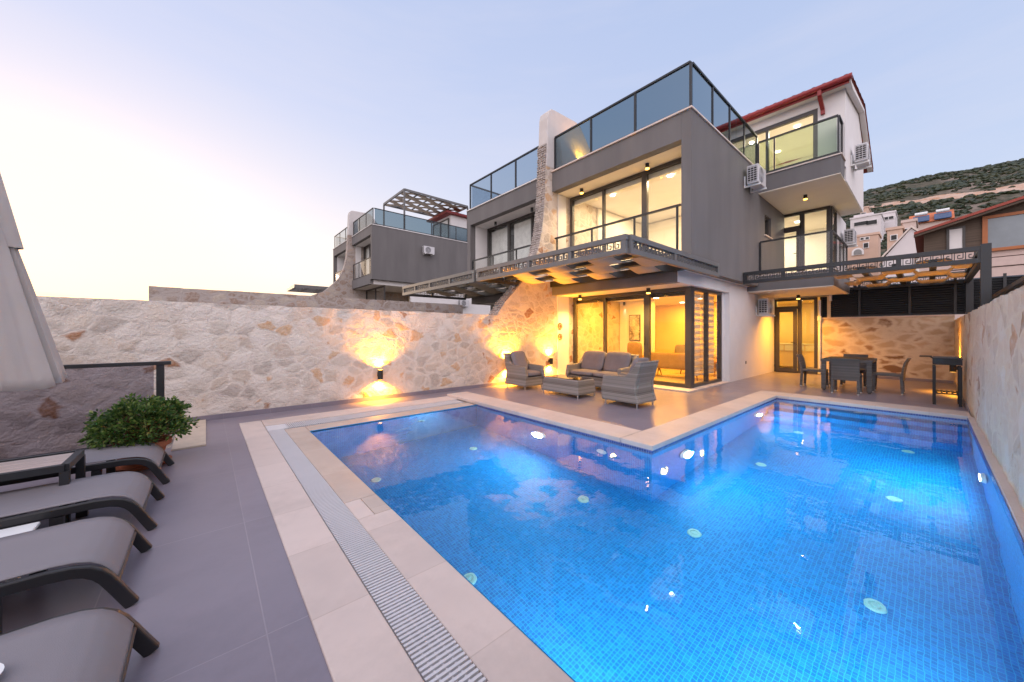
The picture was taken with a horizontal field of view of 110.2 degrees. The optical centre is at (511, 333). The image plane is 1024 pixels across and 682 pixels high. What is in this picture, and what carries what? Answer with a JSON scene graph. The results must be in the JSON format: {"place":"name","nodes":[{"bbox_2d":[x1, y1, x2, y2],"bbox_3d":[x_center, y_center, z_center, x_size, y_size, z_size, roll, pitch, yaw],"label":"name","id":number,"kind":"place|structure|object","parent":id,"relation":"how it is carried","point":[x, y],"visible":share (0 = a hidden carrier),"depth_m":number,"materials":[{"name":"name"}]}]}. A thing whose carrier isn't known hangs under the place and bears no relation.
{"place":"outdoors","nodes":[
{"label":"outdoors","id":0,"kind":"place"},
{"bbox_2d":[149,286,462,313],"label":"stone wall","id":1,"kind":"structure","parent":0,"point":[170,294],"depth_m":11.97,"materials":[{"name":"beige stone"}]},
{"bbox_2d":[287,284,327,292],"bbox_3d":[-13.566,-3.000,24.721,3.045,0.200,2.890,0,0,-41],"label":"pergola","id":2,"kind":"object","parent":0,"point":[305,288],"visible":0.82,"depth_m":23.80,"materials":[{"name":"grey paint"}]},
{"bbox_2d":[0,371,966,681],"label":"terrace","id":3,"kind":"structure","parent":0,"point":[208,579],"depth_m":2.07,"materials":[{"name":"ceramic"}]},
{"bbox_2d":[0,522,39,581],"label":"side table","id":4,"kind":"object","parent":3,"relation":"on","point":[18,529],"visible":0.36,"depth_m":1.96,"materials":[{"name":"white plastic"}]},
{"bbox_2d":[0,173,67,529],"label":"parasol","id":5,"kind":"object","parent":3,"relation":"on","point":[30,359],"visible":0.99,"depth_m":2.29,"materials":[{"name":"fabric"}]},
{"bbox_2d":[0,449,85,522],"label":"side table","id":6,"kind":"object","parent":3,"relation":"on","point":[63,463],"visible":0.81,"depth_m":2.45,"materials":[{"name":"metal"}]},
{"bbox_2d":[0,517,151,633],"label":"sun lounger","id":7,"kind":"object","parent":3,"relation":"on","point":[106,543],"visible":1,"depth_m":1.70,"materials":[{"name":"grey fabric"}]},
{"bbox_2d":[0,607,159,681],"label":"sun lounger","id":8,"kind":"object","parent":3,"relation":"on","point":[98,644],"visible":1,"depth_m":1.21,"materials":[{"name":"grey fabric"}]},
{"bbox_2d":[0,663,4,673],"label":"dish","id":9,"kind":"object","parent":8,"relation":"on","point":[2,666],"visible":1,"depth_m":1.08,"materials":[{"name":"white ceramic"}]},
{"bbox_2d":[0,471,164,530],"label":"sun lounger","id":10,"kind":"object","parent":3,"relation":"on","point":[138,488],"visible":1,"depth_m":2.29,"materials":[{"name":"grey fabric"}]},
{"bbox_2d":[0,361,170,459],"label":"glass railing","id":11,"kind":"object","parent":3,"relation":"on","point":[160,378],"visible":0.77,"depth_m":3.89,"materials":[{"name":"black metal"}]},
{"bbox_2d":[0,442,174,485],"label":"sun lounger","id":12,"kind":"object","parent":3,"relation":"on","point":[156,455],"visible":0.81,"depth_m":3.04,"materials":[{"name":"grey fabric"}]},
{"bbox_2d":[76,392,200,471],"bbox_3d":[-3.644,0.944,3.503,0.836,0.712,0.750,0,0,-25],"label":"potted shrub","id":13,"kind":"object","parent":3,"relation":"on","point":[152,423],"visible":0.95,"depth_m":3.36,"materials":[{"name":"green plant"}]},
{"bbox_2d":[171,419,205,450],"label":"stone slab","id":14,"kind":"structure","parent":3,"relation":"on","point":[196,438],"depth_m":4.34,"materials":[{"name":"beige stone"}]},
{"bbox_2d":[503,351,544,389],"bbox_3d":[0.291,0.870,8.577,0.640,0.860,0.810,0,0,-41],"label":"wicker armchair","id":15,"kind":"object","parent":3,"relation":"on","point":[522,370],"visible":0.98,"depth_m":8.44,"materials":[{"name":"grey wicker"}]},
{"bbox_2d":[542,374,595,398],"bbox_3d":[1.196,1.115,7.581,0.597,0.370,0.997,0,0,-41],"label":"coffee table","id":16,"kind":"object","parent":3,"relation":"on","point":[577,386],"visible":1,"depth_m":7.33,"materials":[{"name":"grey wicker"}]},
{"bbox_2d":[565,351,638,386],"bbox_3d":[2.104,0.870,8.451,0.810,0.860,1.520,0,0,-41],"label":"wicker sofa","id":17,"kind":"object","parent":3,"relation":"on","point":[596,366],"visible":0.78,"depth_m":8.40,"materials":[{"name":"grey fabric"}]},
{"bbox_2d":[601,358,658,408],"bbox_3d":[2.155,0.870,6.553,0.640,0.860,0.810,0,0,-41],"label":"wicker armchair","id":18,"kind":"object","parent":3,"relation":"on","point":[635,385],"visible":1,"depth_m":6.30,"materials":[{"name":"grey wicker"}]},
{"bbox_2d":[239,390,1023,681],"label":"swimming pool","id":19,"kind":"structure","parent":3,"relation":"in","point":[388,593],"depth_m":2.09,"materials":[{"name":"tile"}]},
{"bbox_2d":[551,60,872,392],"bbox_3d":[6.620,-2.875,11.456,10.040,8.450,6.310,0,0,-41],"label":"villa","id":20,"kind":"object","parent":3,"relation":"on","point":[687,192],"visible":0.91,"depth_m":9.73,"materials":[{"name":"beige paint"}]},
{"bbox_2d":[476,234,718,287],"bbox_3d":[1.871,-1.400,8.284,3.700,0.300,4.090,0,0,-41],"label":"pergola","id":21,"kind":"object","parent":20,"relation":"attached to","point":[596,263],"visible":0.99,"depth_m":7.24,"materials":[{"name":"grey paint"}]},
{"bbox_2d":[570,158,680,271],"bbox_3d":[2.944,-2.836,9.322,0.090,2.372,3.610,0,0,-41],"label":"window","id":22,"kind":"structure","parent":20,"relation":"in","point":[645,174],"depth_m":9.06,"materials":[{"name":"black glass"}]},
{"bbox_2d":[573,287,684,387],"bbox_3d":[2.979,0.096,9.497,0.120,2.336,3.390,0,0,-41],"label":"window","id":23,"kind":"structure","parent":20,"relation":"in","point":[647,297],"depth_m":9.09,"materials":[{"name":"black glass"}]},
{"bbox_2d":[629,315,639,340],"bbox_3d":[4.097,-0.180,11.936,0.030,0.860,0.400,0,0,-41],"label":"picture","id":24,"kind":"object","parent":20,"relation":"attached to","point":[634,327],"visible":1,"depth_m":11.92,"materials":[{"name":"beige paper"}]},
{"bbox_2d":[627,342,661,374],"bbox_3d":[4.090,0.772,11.093,0.777,1.003,0.870,0,0,-12],"label":"armchair","id":25,"kind":"object","parent":20,"relation":"on","point":[635,348],"visible":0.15,"depth_m":10.85,"materials":[{"name":"brown fabric"}]},
{"bbox_2d":[651,352,709,380],"bbox_3d":[4.709,0.912,10.287,0.777,0.723,1.620,0,0,-41],"label":"sofa","id":26,"kind":"object","parent":20,"relation":"on","point":[671,360],"visible":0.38,"depth_m":9.98,"materials":[{"name":"brown fabric"}]},
{"bbox_2d":[673,351,716,363],"bbox_3d":[6.607,0.912,12.242,0.777,0.723,2.320,0,0,-41],"label":"sofa","id":27,"kind":"object","parent":20,"relation":"on","point":[701,353],"visible":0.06,"depth_m":12.31,"materials":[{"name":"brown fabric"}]},
{"bbox_2d":[674,345,684,352],"bbox_3d":[6.021,0.620,12.728,0.184,0.420,0.440,0,0,-41],"label":"throw cushion","id":28,"kind":"object","parent":27,"relation":"on","point":[679,348],"visible":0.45,"depth_m":12.71,"materials":[{"name":"grey fabric"}]},
{"bbox_2d":[694,287,721,387],"bbox_3d":[4.828,0.096,8.875,1.760,2.336,0.100,0,0,-41],"label":"window","id":29,"kind":"structure","parent":20,"relation":"in","point":[706,381],"depth_m":8.86,"materials":[{"name":"black glass"}]},
{"bbox_2d":[744,163,766,192],"bbox_3d":[6.383,-4.051,9.371,0.684,0.519,0.370,0,0,-41],"label":"air conditioner","id":30,"kind":"object","parent":20,"relation":"attached to","point":[756,177],"visible":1,"depth_m":9.20,"materials":[{"name":"white plastic"}]},
{"bbox_2d":[756,298,774,316],"bbox_3d":[7.720,-0.771,10.885,0.684,0.519,0.370,0,0,-41],"label":"air conditioner","id":31,"kind":"object","parent":20,"relation":"attached to","point":[765,307],"visible":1,"depth_m":10.67,"materials":[{"name":"white plastic"}]},
{"bbox_2d":[765,217,768,235],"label":"window","id":32,"kind":"structure","parent":20,"relation":"in","point":[766,220],"depth_m":10.99,"materials":[{"name":"black glass"}]},
{"bbox_2d":[731,108,817,173],"bbox_3d":[6.668,-5.340,11.538,0.100,1.440,4.950,0,0,-41],"label":"window","id":33,"kind":"structure","parent":20,"relation":"in","point":[814,113],"depth_m":10.13,"materials":[{"name":"black metal"}]},
{"bbox_2d":[776,309,796,371],"bbox_3d":[9.091,0.240,11.842,0.075,2.060,0.560,0,0,-41],"label":"door","id":34,"kind":"structure","parent":20,"relation":"in","point":[778,368],"depth_m":11.81,"materials":[{"name":"black metal"}]},
{"bbox_2d":[784,228,799,271],"bbox_3d":[9.161,-2.540,11.810,0.040,1.760,0.540,0,0,-41],"label":"door leaf","id":35,"kind":"structure","parent":20,"relation":"in","point":[797,230],"depth_m":11.63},
{"bbox_2d":[780,343,813,366],"bbox_3d":[10.445,0.790,13.291,0.642,0.820,2.200,0,0,-41],"label":"kitchen cabinet","id":36,"kind":"object","parent":20,"relation":"on","point":[786,354],"visible":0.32,"depth_m":13.07,"materials":[{"name":"paint"}]},
{"bbox_2d":[784,206,830,270],"bbox_3d":[9.406,-2.788,11.565,0.155,2.315,1.350,0,0,-41],"label":"window","id":37,"kind":"structure","parent":20,"relation":"in","point":[828,208],"depth_m":11.54,"materials":[{"name":"black metal"}]},
{"bbox_2d":[831,206,836,261],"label":"window","id":38,"kind":"structure","parent":20,"relation":"in","point":[833,212],"depth_m":11.59,"materials":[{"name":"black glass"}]},
{"bbox_2d":[841,228,857,247],"bbox_3d":[11.455,-3.211,12.135,0.684,0.519,0.370,0,0,-41],"label":"air conditioner","id":39,"kind":"object","parent":20,"relation":"attached to","point":[850,238],"visible":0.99,"depth_m":11.92,"materials":[{"name":"white plastic"}]},
{"bbox_2d":[851,142,871,171],"bbox_3d":[9.645,-4.861,9.867,0.684,0.519,0.370,0,0,-41],"label":"air conditioner","id":40,"kind":"object","parent":20,"relation":"attached to","point":[861,161],"visible":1,"depth_m":9.68,"materials":[{"name":"white plastic"}]},
{"bbox_2d":[796,354,828,386],"bbox_3d":[7.329,0.915,8.738,0.462,0.770,0.582,0,0,-41],"label":"dining chair","id":41,"kind":"object","parent":3,"relation":"on","point":[803,369],"visible":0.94,"depth_m":8.72,"materials":[{"name":"grey wicker"}]},
{"bbox_2d":[830,358,862,395],"bbox_3d":[7.183,0.915,7.679,0.582,0.770,0.462,0,0,-41],"label":"dining chair","id":42,"kind":"object","parent":3,"relation":"on","point":[845,369],"visible":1,"depth_m":7.54,"materials":[{"name":"grey wicker"}]},
{"bbox_2d":[821,356,876,393],"bbox_3d":[7.764,0.935,8.230,1.100,0.730,0.840,0,0,-41],"label":"dining table","id":43,"kind":"object","parent":3,"relation":"on","point":[871,365],"visible":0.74,"depth_m":8.13,"materials":[{"name":"grey wicker"}]},
{"bbox_2d":[840,354,867,387],"bbox_3d":[8.447,0.915,8.814,0.582,0.770,0.462,0,0,-41],"label":"dining chair","id":44,"kind":"object","parent":3,"relation":"on","point":[863,368],"visible":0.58,"depth_m":8.80,"materials":[{"name":"grey wicker"}]},
{"bbox_2d":[821,314,954,382],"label":"stone wall","id":45,"kind":"structure","parent":3,"relation":"on","point":[891,344],"depth_m":10.00,"materials":[{"name":"stone"}]},
{"bbox_2d":[820,273,1023,317],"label":"louvre screen","id":46,"kind":"object","parent":45,"relation":"on","point":[946,299],"visible":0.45,"depth_m":9.89,"materials":[{"name":"metal"}]},
{"bbox_2d":[872,358,911,394],"bbox_3d":[8.199,0.915,7.721,0.462,0.770,0.582,0,0,-41],"label":"dining chair","id":47,"kind":"object","parent":3,"relation":"on","point":[902,374],"visible":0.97,"depth_m":7.56,"materials":[{"name":"grey wicker"}]},
{"bbox_2d":[919,355,962,406],"bbox_3d":[7.909,0.862,6.600,0.490,0.875,0.505,0,0,-41],"label":"barbecue cart","id":48,"kind":"object","parent":3,"relation":"on","point":[945,360],"visible":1,"depth_m":6.45,"materials":[{"name":"black metal"}]},
{"bbox_2d":[0,0,1023,300],"label":"sky","id":49,"kind":"structure","parent":0,"point":[227,145],"materials":[{"name":"white"}]},
{"bbox_2d":[312,399,1023,681],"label":"water","id":50,"kind":"structure","parent":0,"point":[778,540],"depth_m":2.29,"materials":[{"name":"blue liquid"}]},
{"bbox_2d":[680,359,716,376],"bbox_3d":[5.812,1.051,10.969,0.700,0.443,1.100,0,0,-41],"label":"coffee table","id":51,"kind":"object","parent":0,"point":[715,361],"visible":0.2,"depth_m":10.43,"materials":[{"name":"brown wood"}]},
{"bbox_2d":[774,166,1023,298],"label":"hill","id":52,"kind":"structure","parent":0,"point":[943,194],"depth_m":132.94,"materials":[{"name":"green plant"}]},
{"bbox_2d":[848,231,881,286],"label":"house","id":53,"kind":"structure","parent":52,"relation":"on","point":[869,245],"depth_m":57.15,"materials":[{"name":"beige paint"}]},
{"bbox_2d":[852,248,863,255],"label":"arch window","id":54,"kind":"structure","parent":53,"relation":"in","point":[861,249],"depth_m":57.54,"materials":[{"name":"white paint"}]},
{"bbox_2d":[863,242,868,248],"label":"window","id":55,"kind":"structure","parent":53,"relation":"in","point":[865,245],"depth_m":56.90,"materials":[{"name":"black glass"}]},
{"bbox_2d":[860,206,871,213],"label":"house","id":56,"kind":"structure","parent":52,"relation":"on","point":[866,209],"depth_m":107.05,"materials":[{"name":"beige paint"}]},
{"bbox_2d":[849,212,884,241],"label":"house","id":57,"kind":"structure","parent":52,"relation":"on","point":[871,222],"depth_m":89.06,"materials":[{"name":"white paint"}]},
{"bbox_2d":[854,220,867,226],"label":"window","id":58,"kind":"structure","parent":57,"relation":"in","point":[860,223],"depth_m":89.73,"materials":[{"name":"black glass"}]},
{"bbox_2d":[866,219,876,225],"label":"window","id":59,"kind":"structure","parent":57,"relation":"in","point":[870,222],"depth_m":88.25,"materials":[{"name":"black glass"}]},
{"bbox_2d":[882,210,897,233],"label":"house","id":60,"kind":"structure","parent":52,"relation":"on","point":[890,217],"depth_m":92.92,"materials":[{"name":"white paint"}]},
{"bbox_2d":[885,225,904,249],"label":"house","id":61,"kind":"structure","parent":52,"relation":"on","point":[894,234],"depth_m":47.87,"materials":[{"name":"beige paint"}]},
{"bbox_2d":[890,234,897,240],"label":"window","id":62,"kind":"structure","parent":61,"relation":"in","point":[894,237],"depth_m":47.79,"materials":[{"name":"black plastic"}]},
{"bbox_2d":[901,218,917,232],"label":"house","id":63,"kind":"structure","parent":52,"relation":"on","point":[907,223],"depth_m":48.22,"materials":[{"name":"beige paint"}]},
{"bbox_2d":[909,208,954,229],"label":"house","id":64,"kind":"structure","parent":52,"relation":"on","point":[926,219],"depth_m":61.69,"materials":[{"name":"orange tile"}]},
{"bbox_2d":[841,158,1023,265],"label":"scrub","id":65,"kind":"object","parent":52,"relation":"on","point":[997,170],"visible":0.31,"depth_m":143.71,"materials":[{"name":"green plant"}]},
{"bbox_2d":[881,225,918,283],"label":"house","id":66,"kind":"structure","parent":0,"point":[904,243],"depth_m":32.33,"materials":[{"name":"paint"}]},
{"label":"ground","id":67,"kind":"structure","parent":0,"visible":0},
{"bbox_2d":[0,296,504,458],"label":"stone wall","id":68,"kind":"structure","parent":67,"relation":"on","point":[232,360],"depth_m":5.55,"materials":[{"name":"stone"}]},
{"bbox_2d":[377,370,382,379],"bbox_3d":[-2.555,0.800,6.918,0.100,0.186,0.133,0,0,-41],"label":"wall lamp","id":69,"kind":"object","parent":68,"relation":"attached to","point":[380,374],"visible":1,"depth_m":6.86,"materials":[{"name":"black plastic"}]},
{"bbox_2d":[332,227,346,282],"bbox_3d":[-10.444,-3.060,27.843,5.440,8.920,4.380,0,0,-41],"label":"villa","id":70,"kind":"object","parent":67,"relation":"on","point":[339,252],"visible":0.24,"depth_m":27.64,"materials":[{"name":"grey paint"}]},
{"bbox_2d":[312,211,407,301],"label":"party wall","id":71,"kind":"structure","parent":67,"relation":"on","point":[340,286],"depth_m":24.19,"materials":[{"name":"stone"}]},
{"bbox_2d":[352,208,489,314],"bbox_3d":[-5.761,-3.680,25.988,10.140,10.160,3.830,0,0,-41],"label":"villa","id":72,"kind":"object","parent":67,"relation":"on","point":[397,260],"visible":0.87,"depth_m":23.48,"materials":[{"name":"grey paint"}]},
{"bbox_2d":[364,244,370,274],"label":"window","id":73,"kind":"structure","parent":72,"relation":"in","point":[369,245],"depth_m":23.76,"materials":[{"name":"black metal"}]},
{"bbox_2d":[366,285,384,299],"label":"window","id":74,"kind":"structure","parent":72,"relation":"in","point":[376,288],"depth_m":23.37,"materials":[{"name":"black metal"}]},
{"bbox_2d":[383,188,468,228],"bbox_3d":[-6.157,-7.735,25.635,4.890,2.970,3.540,0,0,-41],"label":"pergola","id":75,"kind":"object","parent":72,"relation":"on","point":[422,196],"visible":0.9,"depth_m":25.17,"materials":[{"name":"grey paint"}]},
{"bbox_2d":[422,246,434,255],"bbox_3d":[-5.505,-5.411,23.482,0.768,0.519,0.370,0,0,-41],"label":"air conditioner","id":76,"kind":"object","parent":72,"relation":"attached to","point":[430,251],"visible":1,"depth_m":23.33,"materials":[{"name":"white plastic"}]},
{"bbox_2d":[432,218,448,237],"bbox_3d":[-5.397,-7.350,26.977,0.080,2.100,2.400,0,0,-41],"label":"window","id":77,"kind":"structure","parent":72,"relation":"in","point":[447,218],"depth_m":26.92,"materials":[{"name":"grey metal"}]},
{"bbox_2d":[458,300,468,307],"bbox_3d":[-3.465,-2.111,25.558,0.768,0.519,0.370,0,0,-41],"label":"air conditioner","id":78,"kind":"object","parent":72,"relation":"attached to","point":[465,303],"visible":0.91,"depth_m":25.43,"materials":[{"name":"white plastic"}]},
{"bbox_2d":[466,146,538,310],"bbox_3d":[1.640,-1.160,13.735,5.440,8.920,4.030,0,0,-41],"label":"villa","id":79,"kind":"object","parent":67,"relation":"on","point":[508,237],"visible":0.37,"depth_m":12.76,"materials":[{"name":"grey paint"}]},
{"bbox_2d":[402,270,512,299],"bbox_3d":[-1.339,-1.400,11.137,2.535,0.300,4.220,0,0,-41],"label":"pergola","id":80,"kind":"object","parent":79,"relation":"attached to","point":[444,288],"visible":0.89,"depth_m":10.89,"materials":[{"name":"grey paint"}]},
{"bbox_2d":[487,212,534,285],"bbox_3d":[0.293,-2.836,12.417,0.080,2.372,3.740,0,0,-41],"label":"window","id":81,"kind":"structure","parent":79,"relation":"in","point":[508,224],"depth_m":12.84,"materials":[{"name":"black metal"}]},
{"bbox_2d":[488,109,655,381],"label":"party wall","id":82,"kind":"structure","parent":67,"relation":"on","point":[525,313],"depth_m":10.17,"materials":[{"name":"stone"}]},
{"bbox_2d":[914,196,1023,318],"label":"timber house","id":83,"kind":"structure","parent":67,"relation":"on","point":[1000,227],"depth_m":14.96,"materials":[{"name":"wood"}]},
{"bbox_2d":[946,226,964,249],"bbox_3d":[19.458,-4.140,15.665,0.058,1.020,0.520,0,0,-41],"label":"window","id":84,"kind":"structure","parent":83,"relation":"in","point":[955,236],"depth_m":15.66,"materials":[{"name":"white glass"}]},
{"bbox_2d":[982,210,1023,250],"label":"window","id":85,"kind":"structure","parent":83,"relation":"in","point":[1005,231],"depth_m":14.70,"materials":[{"name":"white glass"}]},
{"bbox_2d":[954,286,1023,511],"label":"stone wall","id":86,"kind":"structure","parent":67,"relation":"on","point":[989,343],"depth_m":3.38,"materials":[{"name":"stone"}]},
{"bbox_2d":[743,243,991,313],"bbox_3d":[8.782,-0.950,9.108,4.090,1.300,3.850,0,0,-41],"label":"pergola","id":87,"kind":"object","parent":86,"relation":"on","point":[981,260],"visible":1,"depth_m":7.80,"materials":[{"name":"metal"}]},
{"bbox_2d":[949,365,957,371],"bbox_3d":[9.570,0.750,7.734,0.100,0.186,0.133,0,0,-41],"label":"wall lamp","id":88,"kind":"object","parent":86,"relation":"attached to","point":[953,368],"visible":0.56,"depth_m":7.71,"materials":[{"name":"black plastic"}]},
{"bbox_2d":[992,276,1023,300],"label":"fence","id":89,"kind":"object","parent":67,"relation":"on","point":[1016,284],"visible":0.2,"depth_m":6.06,"materials":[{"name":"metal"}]}
]}

